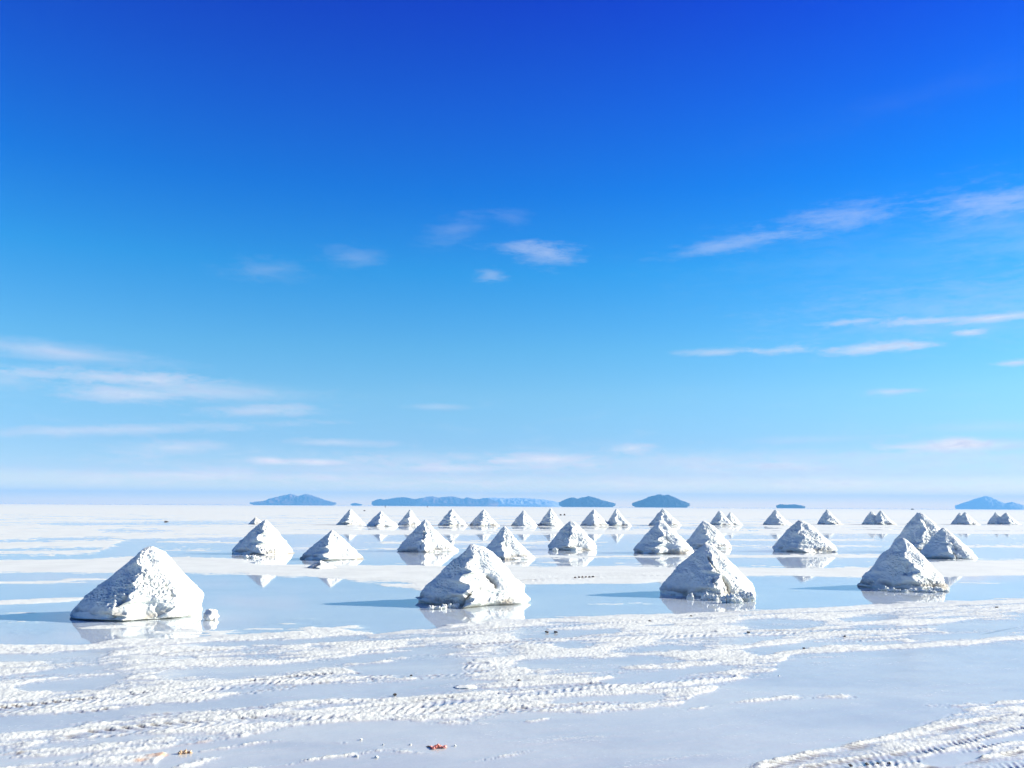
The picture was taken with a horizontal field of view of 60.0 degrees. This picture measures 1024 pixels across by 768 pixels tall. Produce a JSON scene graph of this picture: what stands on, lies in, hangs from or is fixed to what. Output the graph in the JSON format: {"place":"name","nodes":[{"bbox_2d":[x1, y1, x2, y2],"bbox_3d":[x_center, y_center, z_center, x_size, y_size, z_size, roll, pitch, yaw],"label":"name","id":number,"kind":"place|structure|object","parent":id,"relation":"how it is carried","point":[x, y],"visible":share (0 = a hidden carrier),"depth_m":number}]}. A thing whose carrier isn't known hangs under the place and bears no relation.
{"place":"outdoors","nodes":[
{"label":"outdoors","id":0,"kind":"place"},
{"bbox_2d":[250,494,335,504],"bbox_3d":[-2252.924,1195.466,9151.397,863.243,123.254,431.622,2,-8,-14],"label":"hill","id":1,"kind":"structure","parent":0,"point":[303,499],"depth_m":9036.56},
{"bbox_2d":[372,497,420,505],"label":"hill","id":2,"kind":"structure","parent":0,"point":[402,501],"depth_m":8585.44},
{"bbox_2d":[420,496,498,505],"bbox_3d":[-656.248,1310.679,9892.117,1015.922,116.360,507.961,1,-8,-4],"label":"hill","id":3,"kind":"structure","parent":0,"point":[443,501],"depth_m":9739.59},
{"bbox_2d":[0,503,1023,767],"bbox_3d":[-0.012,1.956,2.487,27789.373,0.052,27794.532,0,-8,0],"label":"ground","id":4,"kind":"structure","parent":0,"point":[916,685],"depth_m":8.61},
{"bbox_2d":[178,749,191,754],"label":"rusty clod","id":5,"kind":"object","parent":4,"relation":"on","point":[184,752],"visible":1,"depth_m":5.73},
{"bbox_2d":[429,744,446,748],"bbox_3d":[-0.493,2.410,5.910,0.119,0.027,0.093,0,-8,0],"label":"plastic scrap","id":6,"kind":"object","parent":4,"relation":"on","point":[436,746],"visible":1,"depth_m":5.90},
{"bbox_2d":[453,685,476,688],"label":"salt clod","id":7,"kind":"object","parent":4,"relation":"on","point":[465,687],"visible":1,"depth_m":7.85},
{"bbox_2d":[720,593,742,602],"bbox_3d":[3.747,3.674,15.119,0.375,0.215,0.175,1,-8,-3],"label":"salt clod","id":8,"kind":"object","parent":4,"relation":"on","point":[732,598],"visible":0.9,"depth_m":15.09},
{"bbox_2d":[0,514,1023,623],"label":"water","id":9,"kind":"structure","parent":0,"point":[228,594],"depth_m":19.15},
{"bbox_2d":[70,546,203,620],"bbox_3d":[-5.459,2.925,13.020,1.766,1.063,1.535,7,-10,-41],"label":"salt pile","id":10,"kind":"object","parent":9,"relation":"on","point":[150,583],"visible":0.99,"depth_m":12.63},
{"bbox_2d":[203,609,218,620],"bbox_3d":[-4.231,3.255,12.472,0.208,0.184,0.185,6,-10,-34],"label":"salt clod","id":11,"kind":"object","parent":9,"relation":"on","point":[210,614],"visible":0.98,"depth_m":12.41},
{"bbox_2d":[243,555,259,557],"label":"salt clod","id":12,"kind":"object","parent":9,"relation":"on","point":[250,556],"visible":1,"depth_m":26.86},
{"bbox_2d":[249,517,260,523],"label":"salt pile","id":13,"kind":"object","parent":9,"relation":"on","point":[255,520],"visible":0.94,"depth_m":74.34},
{"bbox_2d":[232,520,293,554],"bbox_3d":[-8.310,5.136,29.630,1.826,1.191,1.790,-4,-9,27],"label":"salt pile","id":14,"kind":"object","parent":9,"relation":"on","point":[264,537],"visible":0.99,"depth_m":29.19},
{"bbox_2d":[307,560,336,568],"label":"salt pile","id":15,"kind":"object","parent":9,"relation":"on","point":[320,564],"visible":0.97,"depth_m":22.66},
{"bbox_2d":[300,530,363,560],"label":"salt pile","id":16,"kind":"object","parent":9,"relation":"on","point":[332,545],"visible":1,"depth_m":26.50},
{"bbox_2d":[336,509,365,524],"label":"salt pile","id":17,"kind":"object","parent":9,"relation":"on","point":[350,517],"visible":0.98,"depth_m":72.91},
{"bbox_2d":[367,511,397,526],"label":"salt pile","id":18,"kind":"object","parent":9,"relation":"on","point":[380,519],"visible":0.98,"depth_m":69.16},
{"bbox_2d":[398,510,420,525],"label":"salt pile","id":19,"kind":"object","parent":9,"relation":"on","point":[409,518],"visible":0.94,"depth_m":72.57},
{"bbox_2d":[397,519,458,551],"bbox_3d":[-3.010,5.492,31.989,2.001,1.194,1.905,-5,-10,35],"label":"salt pile","id":20,"kind":"object","parent":9,"relation":"on","point":[424,536],"visible":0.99,"depth_m":31.48},
{"bbox_2d":[428,604,446,609],"bbox_3d":[-1.178,3.503,13.928,0.320,0.101,0.146,1,-8,-5],"label":"salt clod","id":21,"kind":"object","parent":9,"relation":"on","point":[443,606],"visible":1,"depth_m":13.91},
{"bbox_2d":[438,509,468,525],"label":"salt pile","id":22,"kind":"object","parent":9,"relation":"on","point":[451,518],"visible":1,"depth_m":72.06},
{"bbox_2d":[448,603,459,607],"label":"salt clod","id":23,"kind":"object","parent":9,"relation":"on","point":[455,605],"visible":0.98,"depth_m":14.10},
{"bbox_2d":[415,544,530,607],"bbox_3d":[-0.652,3.250,15.084,1.685,1.038,1.653,-7,-11,42],"label":"salt pile","id":24,"kind":"object","parent":9,"relation":"on","point":[473,575],"visible":1,"depth_m":14.65},
{"bbox_2d":[469,510,499,525],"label":"salt pile","id":25,"kind":"object","parent":9,"relation":"on","point":[483,518],"visible":0.98,"depth_m":72.74},
{"bbox_2d":[486,526,534,559],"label":"salt pile","id":26,"kind":"object","parent":9,"relation":"on","point":[504,544],"visible":0.91,"depth_m":27.22},
{"bbox_2d":[511,510,538,525],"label":"salt pile","id":27,"kind":"object","parent":9,"relation":"on","point":[523,518],"visible":0.98,"depth_m":73.54},
{"bbox_2d":[538,508,563,525],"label":"salt pile","id":28,"kind":"object","parent":9,"relation":"on","point":[550,518],"visible":0.98,"depth_m":74.15},
{"bbox_2d":[548,521,596,550],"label":"salt pile","id":29,"kind":"object","parent":9,"relation":"on","point":[571,535],"visible":1,"depth_m":33.18},
{"bbox_2d":[580,510,610,525],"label":"salt pile","id":30,"kind":"object","parent":9,"relation":"on","point":[593,518],"visible":0.99,"depth_m":75.22},
{"bbox_2d":[608,509,630,525],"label":"salt pile","id":31,"kind":"object","parent":9,"relation":"on","point":[617,518],"visible":0.96,"depth_m":75.62},
{"bbox_2d":[633,521,693,553],"bbox_3d":[5.418,5.502,31.649,1.893,1.179,1.862,5,-9,-31],"label":"salt pile","id":32,"kind":"object","parent":9,"relation":"on","point":[660,537],"visible":0.99,"depth_m":31.17},
{"bbox_2d":[649,509,680,525],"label":"salt pile","id":33,"kind":"object","parent":9,"relation":"on","point":[664,516],"visible":0.93,"depth_m":78.64},
{"bbox_2d":[686,593,693,598],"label":"salt clod","id":34,"kind":"object","parent":9,"relation":"on","point":[690,596],"visible":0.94,"depth_m":15.63},
{"bbox_2d":[659,544,755,598],"bbox_3d":[3.678,3.520,16.729,1.666,1.005,1.484,-7,-11,43],"label":"salt pile","id":35,"kind":"object","parent":9,"relation":"in","point":[704,568],"visible":0.96,"depth_m":16.34},
{"bbox_2d":[686,521,730,548],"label":"salt pile","id":36,"kind":"object","parent":9,"relation":"on","point":[704,532],"visible":0.95,"depth_m":35.16},
{"bbox_2d":[701,592,718,599],"bbox_3d":[3.463,3.723,15.521,0.319,0.183,0.127,-1,-8,12],"label":"salt clod","id":37,"kind":"object","parent":9,"relation":"on","point":[705,596],"visible":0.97,"depth_m":15.51},
{"bbox_2d":[710,511,733,525],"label":"salt pile","id":38,"kind":"object","parent":9,"relation":"on","point":[719,519],"visible":0.98,"depth_m":79.92},
{"bbox_2d":[727,512,741,524],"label":"salt pile","id":39,"kind":"object","parent":9,"relation":"on","point":[732,519],"visible":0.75,"depth_m":81.70},
{"bbox_2d":[735,590,755,600],"bbox_3d":[4.038,3.713,15.433,0.396,0.246,0.221,-2,-8,14],"label":"salt clod","id":40,"kind":"object","parent":9,"relation":"on","point":[744,595],"visible":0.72,"depth_m":15.38},
{"bbox_2d":[763,510,791,524],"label":"salt pile","id":41,"kind":"object","parent":9,"relation":"on","point":[775,517],"visible":0.94,"depth_m":83.55},
{"bbox_2d":[772,520,836,552],"bbox_3d":[11.015,5.765,33.513,2.068,1.235,2.073,5,-9,-28],"label":"salt pile","id":42,"kind":"object","parent":9,"relation":"in","point":[800,536],"visible":1,"depth_m":32.95},
{"bbox_2d":[817,510,842,524],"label":"salt pile","id":43,"kind":"object","parent":9,"relation":"on","point":[827,517],"visible":0.98,"depth_m":87.14},
{"bbox_2d":[862,511,875,524],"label":"salt pile","id":44,"kind":"object","parent":9,"relation":"in","point":[869,518],"visible":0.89,"depth_m":88.58},
{"bbox_2d":[877,586,888,590],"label":"salt clod","id":45,"kind":"object","parent":9,"relation":"on","point":[885,588],"visible":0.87,"depth_m":17.46},
{"bbox_2d":[874,511,896,524],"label":"salt pile","id":46,"kind":"object","parent":9,"relation":"in","point":[881,518],"visible":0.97,"depth_m":87.87},
{"bbox_2d":[887,587,907,591],"bbox_3d":[7.502,4.011,17.250,0.390,0.105,0.130,-3,-9,23],"label":"salt clod","id":47,"kind":"object","parent":9,"relation":"on","point":[893,589],"visible":0.98,"depth_m":17.23},
{"bbox_2d":[857,538,948,589],"bbox_3d":[8.069,3.730,18.357,1.456,1.086,1.678,8,-11,-43],"label":"salt pile","id":48,"kind":"object","parent":9,"relation":"on","point":[902,564],"visible":0.98,"depth_m":17.98},
{"bbox_2d":[891,513,939,552],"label":"salt pile","id":49,"kind":"object","parent":9,"relation":"on","point":[919,531],"visible":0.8,"depth_m":33.09},
{"bbox_2d":[907,588,935,591],"bbox_3d":[7.979,4.025,17.273,0.536,0.101,0.140,-3,-9,24],"label":"salt clod","id":50,"kind":"object","parent":9,"relation":"on","point":[919,590],"visible":0.99,"depth_m":17.26},
{"bbox_2d":[928,586,948,591],"bbox_3d":[8.361,4.032,17.403,0.383,0.117,0.186,-1,-8,7],"label":"salt clod","id":51,"kind":"object","parent":9,"relation":"on","point":[936,588],"visible":0.88,"depth_m":17.35},
{"bbox_2d":[921,528,977,558],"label":"salt pile","id":52,"kind":"object","parent":9,"relation":"on","point":[943,543],"visible":0.97,"depth_m":28.95},
{"bbox_2d":[951,512,961,523],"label":"salt pile","id":53,"kind":"object","parent":9,"relation":"in","point":[956,517],"visible":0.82,"depth_m":92.71},
{"bbox_2d":[954,512,979,524],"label":"salt pile","id":54,"kind":"object","parent":9,"relation":"in","point":[964,518],"visible":1,"depth_m":91.66},
{"bbox_2d":[987,512,1000,523],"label":"salt pile","id":55,"kind":"object","parent":9,"relation":"in","point":[995,518],"visible":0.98,"depth_m":94.77},
{"bbox_2d":[1000,513,1020,524],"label":"salt pile","id":56,"kind":"object","parent":9,"relation":"in","point":[1006,518],"visible":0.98,"depth_m":94.06},
{"bbox_2d":[0,0,1023,508],"label":"sky","id":57,"kind":"structure","parent":0,"point":[699,253]},
{"bbox_2d":[489,498,560,506],"bbox_3d":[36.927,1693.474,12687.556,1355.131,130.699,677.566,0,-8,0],"label":"hill","id":58,"kind":"structure","parent":0,"point":[520,502],"depth_m":12477.11},
{"bbox_2d":[559,496,615,506],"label":"hill","id":59,"kind":"structure","parent":0,"point":[588,501],"depth_m":6657.71},
{"bbox_2d":[632,494,689,507],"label":"hill","id":60,"kind":"structure","parent":0,"point":[662,501],"depth_m":6007.22},
{"bbox_2d":[776,504,804,507],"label":"hill","id":61,"kind":"structure","parent":0,"point":[788,506],"depth_m":6122.81},
{"bbox_2d":[955,496,1023,509],"bbox_3d":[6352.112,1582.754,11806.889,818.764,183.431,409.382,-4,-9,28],"label":"hill","id":62,"kind":"structure","parent":0,"point":[985,502],"depth_m":11699.58}
]}

